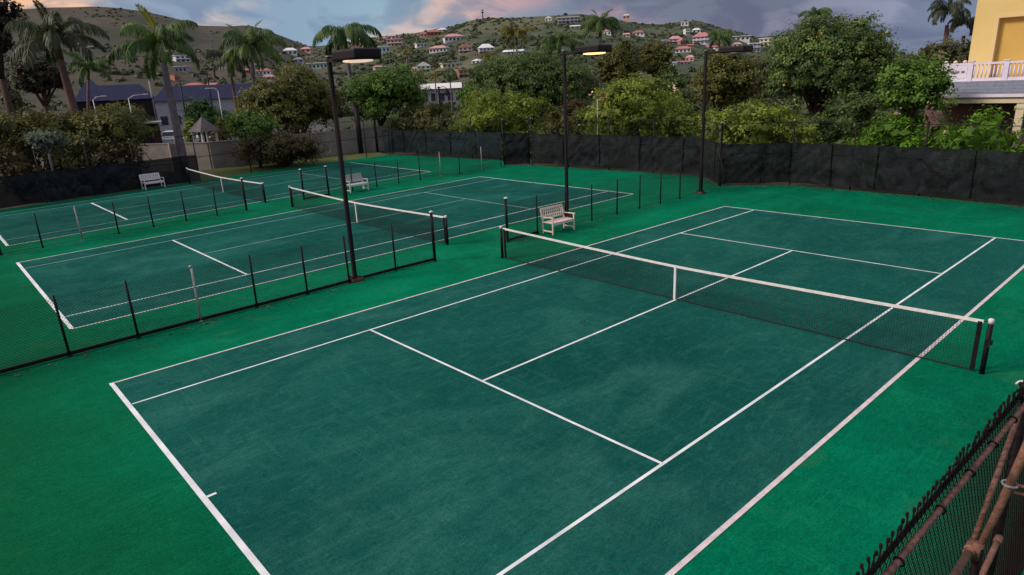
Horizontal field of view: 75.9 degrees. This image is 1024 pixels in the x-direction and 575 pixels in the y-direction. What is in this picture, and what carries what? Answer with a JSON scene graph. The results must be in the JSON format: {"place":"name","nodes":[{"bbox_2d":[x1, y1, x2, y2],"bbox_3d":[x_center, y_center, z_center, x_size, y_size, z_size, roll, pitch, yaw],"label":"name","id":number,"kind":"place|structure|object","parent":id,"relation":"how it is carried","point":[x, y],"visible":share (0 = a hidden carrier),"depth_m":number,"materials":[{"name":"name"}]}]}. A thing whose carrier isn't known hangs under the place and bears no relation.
{"place":"outdoors","nodes":[
{"label":"outdoors","id":0,"kind":"place"},
{"bbox_2d":[8,124,340,166],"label":"car park","id":1,"kind":"structure","parent":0,"point":[319,126],"depth_m":106.80,"materials":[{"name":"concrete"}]},
{"bbox_2d":[134,121,162,143],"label":"shelter","id":2,"kind":"object","parent":1,"relation":"on","point":[157,135],"visible":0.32,"depth_m":81.58,"materials":[{"name":"grey metal"}]},
{"bbox_2d":[162,130,174,142],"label":"parked car","id":3,"kind":"object","parent":1,"relation":"on","point":[170,133],"visible":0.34,"depth_m":84.33,"materials":[{"name":"white paint"}]},
{"bbox_2d":[188,117,219,141],"bbox_3d":[-28.646,-13.877,61.338,2.040,4.050,2.040,8,21,32],"label":"hut","id":4,"kind":"object","parent":1,"relation":"on","point":[201,125],"visible":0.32,"depth_m":60.63,"materials":[{"name":"white paint"}]},
{"bbox_2d":[199,151,386,180],"bbox_3d":[-17.472,-10.185,54.018,18.100,0.001,7.600,-17,23,-39],"label":"grass strip","id":5,"kind":"object","parent":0,"point":[268,167],"depth_m":53.17,"materials":[{"name":"green plant"}]},
{"bbox_2d":[65,110,718,172],"bbox_3d":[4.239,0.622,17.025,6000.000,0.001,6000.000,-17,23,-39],"label":"ground","id":6,"kind":"structure","parent":0,"point":[341,120],"depth_m":124.09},
{"bbox_2d":[0,0,30,116],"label":"tree","id":7,"kind":"object","parent":6,"relation":"on","point":[7,44],"visible":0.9,"depth_m":45.44,"materials":[{"name":"green plant"}]},
{"bbox_2d":[0,67,39,155],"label":"bush","id":8,"kind":"object","parent":6,"relation":"on","point":[18,103],"visible":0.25,"depth_m":47.99,"materials":[{"name":"green plant"}]},
{"bbox_2d":[8,46,73,116],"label":"tree","id":9,"kind":"object","parent":6,"relation":"on","point":[43,78],"visible":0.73,"depth_m":63.59,"materials":[{"name":"green plant"}]},
{"bbox_2d":[65,51,111,114],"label":"palm tree","id":10,"kind":"object","parent":6,"relation":"on","point":[85,67],"visible":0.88,"depth_m":58.02,"materials":[{"name":"green plant"}]},
{"bbox_2d":[75,84,157,120],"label":"long building","id":11,"kind":"structure","parent":6,"relation":"on","point":[111,94],"depth_m":125.89,"materials":[{"name":"blue metal"}]},
{"bbox_2d":[95,98,156,141],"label":"bush","id":12,"kind":"object","parent":6,"relation":"on","point":[128,107],"visible":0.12,"depth_m":80.33,"materials":[{"name":"green plant"}]},
{"bbox_2d":[94,106,163,143],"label":"bush","id":13,"kind":"object","parent":6,"relation":"on","point":[149,132],"visible":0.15,"depth_m":77.30,"materials":[{"name":"green plant"}]},
{"bbox_2d":[181,119,198,142],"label":"bush","id":14,"kind":"object","parent":6,"relation":"on","point":[188,125],"visible":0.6,"depth_m":78.78,"materials":[{"name":"green plant"}]},
{"bbox_2d":[0,118,390,207],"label":"tall chain link fence","id":15,"kind":"object","parent":6,"relation":"on","point":[191,135],"visible":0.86,"depth_m":46.70,"materials":[{"name":"black metal"}]},
{"bbox_2d":[0,155,200,208],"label":"windscreen","id":16,"kind":"object","parent":15,"relation":"attached to","point":[38,187],"visible":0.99,"depth_m":39.88,"materials":[{"name":"black fabric"}]},
{"bbox_2d":[178,96,219,136],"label":"bush","id":17,"kind":"object","parent":6,"relation":"on","point":[196,110],"visible":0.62,"depth_m":86.86,"materials":[{"name":"green plant"}]},
{"bbox_2d":[151,83,265,130],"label":"long building","id":18,"kind":"structure","parent":6,"relation":"on","point":[159,100],"depth_m":124.65,"materials":[{"name":"blue"}]},
{"bbox_2d":[185,108,234,131],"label":"bush","id":19,"kind":"object","parent":6,"relation":"on","point":[224,114],"visible":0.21,"depth_m":97.58,"materials":[{"name":"green plant"}]},
{"bbox_2d":[33,126,397,170],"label":"boundary wall","id":20,"kind":"structure","parent":6,"relation":"on","point":[230,163],"depth_m":54.29,"materials":[{"name":"grey concrete"}]},
{"bbox_2d":[211,115,230,140],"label":"bush","id":21,"kind":"object","parent":6,"relation":"on","point":[220,127],"visible":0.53,"depth_m":76.38,"materials":[{"name":"green plant"}]},
{"bbox_2d":[203,48,249,114],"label":"palm tree","id":22,"kind":"object","parent":6,"relation":"on","point":[218,54],"visible":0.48,"depth_m":74.78,"materials":[{"name":"green plant"}]},
{"bbox_2d":[219,20,287,90],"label":"palm tree","id":23,"kind":"object","parent":6,"relation":"on","point":[261,42],"visible":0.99,"depth_m":66.48,"materials":[{"name":"green plant"}]},
{"bbox_2d":[232,59,353,134],"bbox_3d":[-20.787,-17.065,62.529,10.864,9.195,11.432,-17,23,-39],"label":"tree","id":24,"kind":"object","parent":6,"relation":"on","point":[289,100],"visible":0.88,"depth_m":59.24,"materials":[{"name":"green plant"}]},
{"bbox_2d":[312,22,382,128],"bbox_3d":[-16.220,-20.473,67.041,6.102,12.558,6.723,-17,23,-39],"label":"palm tree","id":25,"kind":"object","parent":6,"relation":"on","point":[354,33],"visible":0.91,"depth_m":64.81,"materials":[{"name":"green plant"}]},
{"bbox_2d":[353,105,363,153],"bbox_3d":[-13.977,-14.319,59.845,0.528,4.503,0.528,-17,23,-39],"label":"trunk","id":26,"kind":"object","parent":6,"relation":"on","point":[356,113],"visible":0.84,"depth_m":59.63,"materials":[{"name":"brown wood"}]},
{"bbox_2d":[337,62,431,125],"bbox_3d":[-12.591,-17.861,64.982,9.258,8.516,10.133,-17,23,-39],"label":"tree","id":27,"kind":"object","parent":6,"relation":"on","point":[381,94],"visible":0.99,"depth_m":62.67,"materials":[{"name":"green plant"}]},
{"bbox_2d":[393,86,435,124],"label":"bush","id":28,"kind":"object","parent":6,"relation":"on","point":[415,107],"visible":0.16,"depth_m":69.58,"materials":[{"name":"green plant"}]},
{"bbox_2d":[385,99,467,131],"bbox_3d":[-7.648,-15.877,64.168,8.517,4.858,9.424,-17,23,-39],"label":"bush","id":29,"kind":"object","parent":6,"relation":"on","point":[431,109],"visible":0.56,"depth_m":62.69,"materials":[{"name":"green plant"}]},
{"bbox_2d":[421,82,461,106],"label":"house","id":30,"kind":"structure","parent":6,"relation":"on","point":[455,86],"depth_m":157.82,"materials":[{"name":"paint"}]},
{"bbox_2d":[389,116,503,161],"bbox_3d":[-5.604,-12.062,53.087,12.989,3.500,0.089,12,23,39],"label":"tall chain link fence","id":31,"kind":"object","parent":6,"relation":"on","point":[437,133],"visible":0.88,"depth_m":53.88,"materials":[{"name":"black metal"}]},
{"bbox_2d":[382,130,501,157],"bbox_3d":[-6.122,-11.819,53.627,14.274,1.920,0.267,13,23,40],"label":"windscreen","id":32,"kind":"object","parent":31,"relation":"attached to","point":[470,143],"visible":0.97,"depth_m":52.94,"materials":[{"name":"black fabric"}]},
{"bbox_2d":[453,84,477,113],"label":"tree","id":33,"kind":"object","parent":6,"relation":"on","point":[463,94],"visible":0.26,"depth_m":91.32,"materials":[{"name":"green plant"}]},
{"bbox_2d":[446,84,568,152],"bbox_3d":[-0.619,-13.824,54.910,9.976,6.334,10.114,-10,19,-22],"label":"bush","id":34,"kind":"object","parent":6,"relation":"on","point":[482,107],"visible":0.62,"depth_m":52.58,"materials":[{"name":"green plant"}]},
{"bbox_2d":[501,118,529,165],"bbox_3d":[0.284,-9.902,45.318,1.872,3.500,0.090,-2,17,3],"label":"tall chain link fence","id":35,"kind":"object","parent":6,"relation":"on","point":[519,131],"visible":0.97,"depth_m":45.00,"materials":[{"name":"black metal"}]},
{"bbox_2d":[503,133,529,164],"bbox_3d":[0.292,-9.570,45.295,1.782,2.160,0.171,-1,17,4],"label":"windscreen","id":36,"kind":"object","parent":35,"relation":"attached to","point":[515,148],"visible":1,"depth_m":45.26,"materials":[{"name":"black fabric"}]},
{"bbox_2d":[499,22,533,88],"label":"palm tree","id":37,"kind":"object","parent":6,"relation":"on","point":[517,33],"visible":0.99,"depth_m":85.38,"materials":[{"name":"plant"}]},
{"bbox_2d":[457,47,599,124],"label":"tree","id":38,"kind":"object","parent":6,"relation":"on","point":[537,75],"visible":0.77,"depth_m":67.38,"materials":[{"name":"green plant"}]},
{"bbox_2d":[530,102,584,152],"bbox_3d":[3.469,-11.442,48.817,4.576,4.506,5.380,4,18,20],"label":"bush","id":39,"kind":"object","parent":6,"relation":"on","point":[552,114],"visible":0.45,"depth_m":48.53,"materials":[{"name":"green plant"}]},
{"bbox_2d":[538,26,581,57],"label":"palm tree","id":40,"kind":"object","parent":6,"relation":"on","point":[557,41],"visible":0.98,"depth_m":81.90,"materials":[{"name":"green plant"}]},
{"bbox_2d":[560,97,594,131],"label":"bush","id":41,"kind":"object","parent":6,"relation":"on","point":[574,104],"visible":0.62,"depth_m":55.59,"materials":[{"name":"green plant"}]},
{"bbox_2d":[233,97,924,157],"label":"undergrowth","id":42,"kind":"object","parent":6,"relation":"on","point":[818,141],"visible":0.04,"depth_m":62.51,"materials":[{"name":"green plant"}]},
{"bbox_2d":[574,66,603,103],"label":"tree","id":43,"kind":"object","parent":6,"relation":"on","point":[591,90],"visible":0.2,"depth_m":86.34,"materials":[{"name":"green plant"}]},
{"bbox_2d":[580,9,620,92],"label":"palm tree","id":44,"kind":"object","parent":6,"relation":"on","point":[593,22],"visible":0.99,"depth_m":82.48,"materials":[{"name":"green plant"}]},
{"bbox_2d":[594,37,650,83],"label":"tree","id":45,"kind":"object","parent":6,"relation":"on","point":[622,61],"visible":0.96,"depth_m":77.18,"materials":[{"name":"green plant"}]},
{"bbox_2d":[530,117,723,185],"bbox_3d":[6.909,-8.519,39.928,2.406,3.500,15.541,-15,21,-34],"label":"tall chain link fence","id":46,"kind":"object","parent":6,"relation":"on","point":[568,131],"visible":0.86,"depth_m":39.87,"materials":[{"name":"black metal"}]},
{"bbox_2d":[530,133,719,182],"bbox_3d":[6.835,-8.198,39.983,2.333,2.060,15.385,-15,21,-34],"label":"windscreen","id":47,"kind":"object","parent":46,"relation":"attached to","point":[670,154],"visible":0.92,"depth_m":40.05,"materials":[{"name":"black fabric"}]},
{"bbox_2d":[571,70,709,136],"bbox_3d":[9.176,-12.932,49.500,10.233,6.513,10.741,-7,18,-13],"label":"bush","id":48,"kind":"object","parent":6,"relation":"on","point":[635,101],"visible":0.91,"depth_m":47.39,"materials":[{"name":"green plant"}]},
{"bbox_2d":[637,35,675,81],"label":"tree","id":49,"kind":"object","parent":6,"relation":"on","point":[659,56],"visible":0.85,"depth_m":80.39,"materials":[{"name":"green plant"}]},
{"bbox_2d":[649,59,697,116],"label":"bush","id":50,"kind":"object","parent":6,"relation":"on","point":[680,81],"visible":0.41,"depth_m":66.33,"materials":[{"name":"green plant"}]},
{"bbox_2d":[707,29,732,98],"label":"palm tree","id":51,"kind":"object","parent":6,"relation":"on","point":[726,35],"visible":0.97,"depth_m":107.32,"materials":[{"name":"plant"}]},
{"bbox_2d":[690,42,764,116],"bbox_3d":[19.046,-17.397,58.762,6.402,8.553,7.386,1,18,11],"label":"tree","id":52,"kind":"object","parent":6,"relation":"on","point":[730,79],"visible":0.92,"depth_m":56.80,"materials":[{"name":"green plant"}]},
{"bbox_2d":[688,94,827,151],"bbox_3d":[15.996,-10.474,43.714,8.345,4.645,6.887,2,18,13],"label":"bush","id":53,"kind":"object","parent":6,"relation":"on","point":[768,117],"visible":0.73,"depth_m":42.33,"materials":[{"name":"green plant"}]},
{"bbox_2d":[741,51,779,101],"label":"tree","id":54,"kind":"object","parent":6,"relation":"on","point":[761,86],"visible":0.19,"depth_m":74.16,"materials":[{"name":"green plant"}]},
{"bbox_2d":[798,6,832,108],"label":"palm tree","id":55,"kind":"object","parent":6,"relation":"on","point":[814,11],"visible":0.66,"depth_m":70.93,"materials":[{"name":"plant"}]},
{"bbox_2d":[749,7,909,131],"bbox_3d":[24.190,-15.965,50.224,11.084,10.479,11.297,-17,23,-39],"label":"tree","id":56,"kind":"object","parent":6,"relation":"on","point":[814,57],"visible":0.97,"depth_m":47.53,"materials":[{"name":"green plant"}]},
{"bbox_2d":[802,90,889,143],"bbox_3d":[22.950,-11.304,45.574,5.392,4.528,5.702,-17,23,-39],"label":"bush","id":57,"kind":"object","parent":6,"relation":"on","point":[851,114],"visible":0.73,"depth_m":44.69,"materials":[{"name":"green plant"}]},
{"bbox_2d":[718,119,1023,204],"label":"tall chain link fence","id":58,"kind":"object","parent":6,"relation":"on","point":[855,139],"visible":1,"depth_m":29.92,"materials":[{"name":"black metal"}]},
{"bbox_2d":[719,142,1023,203],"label":"windscreen","id":59,"kind":"object","parent":58,"relation":"attached to","point":[979,174],"visible":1,"depth_m":29.55,"materials":[{"name":"black fabric"}]},
{"bbox_2d":[845,107,963,146],"bbox_3d":[19.255,-7.061,32.584,5.627,4.443,5.902,-17,23,-39],"label":"bush","id":60,"kind":"object","parent":6,"relation":"on","point":[898,118],"visible":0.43,"depth_m":31.92,"materials":[{"name":"green plant"}]},
{"bbox_2d":[869,49,963,124],"bbox_3d":[19.514,-8.050,31.961,3.729,6.682,3.752,-2,17,3],"label":"tree","id":61,"kind":"object","parent":6,"relation":"on","point":[914,86],"visible":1,"depth_m":31.06,"materials":[{"name":"green plant"}]},
{"bbox_2d":[907,31,970,63],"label":"tree","id":62,"kind":"object","parent":6,"relation":"on","point":[952,48],"visible":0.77,"depth_m":56.57,"materials":[{"name":"green plant"}]},
{"bbox_2d":[927,0,971,42],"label":"palm tree","id":63,"kind":"object","parent":6,"relation":"on","point":[956,10],"visible":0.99,"depth_m":61.02,"materials":[{"name":"green plant"}]},
{"bbox_2d":[947,12,974,51],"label":"palm tree","id":64,"kind":"object","parent":6,"relation":"on","point":[967,22],"visible":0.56,"depth_m":62.46,"materials":[{"name":"plant"}]},
{"bbox_2d":[915,102,1023,151],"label":"bush","id":65,"kind":"object","parent":6,"relation":"on","point":[991,119],"visible":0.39,"depth_m":29.39,"materials":[{"name":"green plant"}]},
{"bbox_2d":[0,6,923,120],"bbox_3d":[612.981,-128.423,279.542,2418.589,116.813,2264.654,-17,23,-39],"label":"hills","id":66,"kind":"structure","parent":0,"point":[202,42],"depth_m":362.45,"materials":[{"name":"green plant"}]},
{"bbox_2d":[385,38,404,46],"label":"hillside house","id":67,"kind":"structure","parent":66,"relation":"on","point":[394,42],"depth_m":425.31,"materials":[{"name":"paint"}]},
{"bbox_2d":[428,45,449,53],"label":"hillside house","id":68,"kind":"structure","parent":66,"relation":"on","point":[439,48],"depth_m":350.17,"materials":[{"name":"paint"}]},
{"bbox_2d":[442,34,463,43],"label":"hillside house","id":69,"kind":"structure","parent":66,"relation":"on","point":[448,38],"depth_m":389.66,"materials":[{"name":"paint"}]},
{"bbox_2d":[1,7,925,126],"bbox_3d":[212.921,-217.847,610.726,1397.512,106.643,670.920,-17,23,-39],"label":"hillside scrub","id":70,"kind":"object","parent":66,"relation":"on","point":[431,58],"visible":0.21,"depth_m":298.72,"materials":[{"name":"green plant"}]},
{"bbox_2d":[556,16,578,23],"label":"hillside house","id":71,"kind":"structure","parent":66,"relation":"on","point":[572,19],"depth_m":422.85,"materials":[{"name":"paint"}]},
{"bbox_2d":[692,32,711,45],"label":"hillside house","id":72,"kind":"structure","parent":66,"relation":"on","point":[702,38],"depth_m":389.94,"materials":[{"name":"paint"}]},
{"bbox_2d":[1,0,977,54],"label":"sky","id":73,"kind":"structure","parent":0,"point":[295,20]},
{"bbox_2d":[0,155,1023,574],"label":"court surround","id":74,"kind":"object","parent":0,"point":[92,481],"visible":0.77,"depth_m":12.03,"materials":[{"name":"green paint"}]},
{"bbox_2d":[0,178,247,254],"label":"court fence","id":75,"kind":"object","parent":74,"relation":"on","point":[116,220],"visible":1,"depth_m":28.43,"materials":[{"name":"black metal"}]},
{"bbox_2d":[139,172,165,189],"bbox_3d":[-23.192,-6.864,42.327,0.711,0.940,1.250,12,23,39],"label":"bench","id":76,"kind":"object","parent":74,"relation":"on","point":[151,178],"visible":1,"depth_m":42.37,"materials":[{"name":"white wood"}]},
{"bbox_2d":[0,163,427,244],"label":"tennis court","id":77,"kind":"object","parent":74,"relation":"on","point":[291,178],"visible":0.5,"depth_m":36.53,"materials":[{"name":"green paint"}]},
{"bbox_2d":[6,164,413,238],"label":"court markings","id":78,"kind":"object","parent":77,"relation":"on","point":[197,196],"visible":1,"depth_m":39.18,"materials":[{"name":"paint"}]},
{"bbox_2d":[0,211,436,373],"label":"court fence","id":79,"kind":"object","parent":74,"relation":"on","point":[136,335],"visible":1,"depth_m":16.81,"materials":[{"name":"black metal"}]},
{"bbox_2d":[186,167,266,202],"bbox_3d":[-17.372,-6.220,39.171,0.215,1.085,12.635,-17,23,-39],"label":"tennis net","id":80,"kind":"object","parent":74,"relation":"on","point":[222,185],"visible":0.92,"depth_m":38.71,"materials":[{"name":"black fabric"}]},
{"bbox_2d":[19,177,629,327],"bbox_3d":[-6.641,-2.921,28.858,23.960,0.001,12.510,-17,23,-39],"label":"tennis court","id":81,"kind":"object","parent":74,"relation":"on","point":[63,278],"visible":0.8,"depth_m":25.15,"materials":[{"name":"green paint"}]},
{"bbox_2d":[28,179,530,267],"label":"court markings","id":82,"kind":"object","parent":81,"relation":"on","point":[307,214],"visible":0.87,"depth_m":29.22,"materials":[{"name":"paint"}]},
{"bbox_2d":[16,177,631,328],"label":"court markings","id":83,"kind":"object","parent":81,"relation":"on","point":[43,294],"visible":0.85,"depth_m":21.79,"materials":[{"name":"paint"}]},
{"bbox_2d":[325,48,380,282],"bbox_3d":[-4.256,-3.135,18.277,0.800,6.520,2.300,-17,23,-39],"label":"court light pole","id":84,"kind":"object","parent":74,"relation":"on","point":[356,55],"visible":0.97,"depth_m":18.34,"materials":[{"name":"black metal"}]},
{"bbox_2d":[345,173,368,192],"bbox_3d":[-8.873,-5.952,37.314,1.220,0.940,0.711,-18,23,-41],"label":"bench","id":85,"kind":"object","parent":74,"relation":"on","point":[356,184],"visible":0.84,"depth_m":37.40,"materials":[{"name":"white wood"}]},
{"bbox_2d":[288,186,448,244],"bbox_3d":[-6.764,-3.303,28.292,0.215,1.085,13.115,-17,23,-39],"label":"tennis net","id":86,"kind":"object","parent":74,"relation":"on","point":[445,227],"visible":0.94,"depth_m":27.42,"materials":[{"name":"black fabric"}]},
{"bbox_2d":[298,145,501,199],"bbox_3d":[-6.074,-7.357,40.202,0.329,1.653,15.239,14,24,42],"label":"court fence","id":87,"kind":"object","parent":74,"relation":"on","point":[397,167],"visible":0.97,"depth_m":39.54,"materials":[{"name":"black metal"}]},
{"bbox_2d":[5,153,1023,375],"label":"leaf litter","id":88,"kind":"object","parent":74,"relation":"on","point":[516,241],"visible":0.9,"depth_m":29.88,"materials":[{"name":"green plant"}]},
{"bbox_2d":[540,204,574,234],"bbox_3d":[1.749,-2.611,25.078,1.220,0.940,0.711,-17,23,-39],"label":"bench","id":89,"kind":"object","parent":74,"relation":"on","point":[563,220],"visible":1,"depth_m":25.07,"materials":[{"name":"paint"}]},
{"bbox_2d":[114,207,1023,574],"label":"tennis court","id":90,"kind":"object","parent":74,"relation":"on","point":[368,451],"visible":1,"depth_m":12.04,"materials":[{"name":"teal paint"}]},
{"bbox_2d":[109,206,1023,574],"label":"court markings","id":91,"kind":"object","parent":90,"relation":"on","point":[241,544],"visible":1,"depth_m":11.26,"materials":[{"name":"white paint"}]},
{"bbox_2d":[561,44,611,217],"bbox_3d":[2.822,-5.976,25.990,0.800,6.720,2.300,-17,23,-39],"label":"court light pole","id":92,"kind":"object","parent":74,"relation":"on","point":[594,49],"visible":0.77,"depth_m":25.98,"materials":[{"name":"black metal"}]},
{"bbox_2d":[504,157,721,241],"bbox_3d":[5.265,-4.168,28.358,14.994,1.646,0.372,-18,23,-40],"label":"court fence","id":93,"kind":"object","parent":74,"relation":"on","point":[639,182],"visible":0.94,"depth_m":27.52,"materials":[{"name":"black metal"}]},
{"bbox_2d":[694,45,752,193],"bbox_3d":[9.615,-7.536,30.149,0.800,6.620,2.300,-17,23,-39],"label":"court light pole","id":94,"kind":"object","parent":74,"relation":"on","point":[740,49],"visible":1,"depth_m":30.21,"materials":[{"name":"black metal"}]},
{"bbox_2d":[499,226,994,374],"bbox_3d":[4.145,-0.190,16.741,0.215,1.085,13.535,-17,23,-39],"label":"tennis net","id":95,"kind":"object","parent":74,"relation":"on","point":[504,234],"visible":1,"depth_m":14.76,"materials":[{"name":"black fabric"}]},
{"bbox_2d":[856,380,1023,574],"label":"side court fence","id":96,"kind":"object","parent":74,"relation":"on","point":[999,521],"visible":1,"depth_m":4.72,"materials":[{"name":"black metal"}]},
{"bbox_2d":[0,151,1023,209],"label":"soil strip","id":97,"kind":"object","parent":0,"point":[846,188],"depth_m":35.31,"materials":[{"name":"brown soil"}]},
{"bbox_2d":[0,141,47,175],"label":"bush","id":98,"kind":"object","parent":97,"relation":"on","point":[16,165],"visible":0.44,"depth_m":39.70,"materials":[{"name":"green plant"}]},
{"bbox_2d":[0,108,70,171],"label":"tree","id":99,"kind":"object","parent":97,"relation":"on","point":[13,128],"visible":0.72,"depth_m":41.10,"materials":[{"name":"green plant"}]},
{"bbox_2d":[24,127,74,170],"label":"tree","id":100,"kind":"object","parent":97,"relation":"on","point":[37,139],"visible":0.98,"depth_m":39.91,"materials":[{"name":"green plant"}]},
{"bbox_2d":[3,0,109,158],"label":"palm tree","id":101,"kind":"object","parent":97,"relation":"on","point":[37,39],"visible":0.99,"depth_m":43.41,"materials":[{"name":"green plant"}]},
{"bbox_2d":[33,134,98,171],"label":"bush","id":102,"kind":"object","parent":97,"relation":"on","point":[62,161],"visible":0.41,"depth_m":41.45,"materials":[{"name":"green plant"}]},
{"bbox_2d":[43,103,154,163],"bbox_3d":[-28.308,-9.568,45.210,6.997,5.876,7.473,-12,19,-27],"label":"tree","id":103,"kind":"object","parent":97,"relation":"on","point":[111,125],"visible":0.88,"depth_m":43.80,"materials":[{"name":"green plant"}]},
{"bbox_2d":[79,137,150,167],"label":"bush","id":104,"kind":"object","parent":97,"relation":"on","point":[103,154],"visible":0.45,"depth_m":42.93,"materials":[{"name":"green plant"}]},
{"bbox_2d":[108,3,201,155],"bbox_3d":[-24.352,-13.338,46.199,5.850,12.094,6.221,-17,23,-39],"label":"palm tree","id":105,"kind":"object","parent":97,"relation":"on","point":[157,39],"visible":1,"depth_m":44.73,"materials":[{"name":"green plant"}]},
{"bbox_2d":[221,97,283,166],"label":"tree","id":106,"kind":"object","parent":97,"relation":"on","point":[242,121],"visible":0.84,"depth_m":50.96,"materials":[{"name":"green plant"}]},
{"bbox_2d":[226,128,332,166],"bbox_3d":[-18.505,-10.983,52.230,8.025,3.561,7.959,-8,18,-16],"label":"bush","id":107,"kind":"object","parent":97,"relation":"on","point":[307,145],"visible":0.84,"depth_m":50.38,"materials":[{"name":"green plant"}]},
{"bbox_2d":[924,0,1023,150],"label":"yellow building","id":108,"kind":"structure","parent":0,"point":[991,72],"depth_m":34.33,"materials":[{"name":"paint"}]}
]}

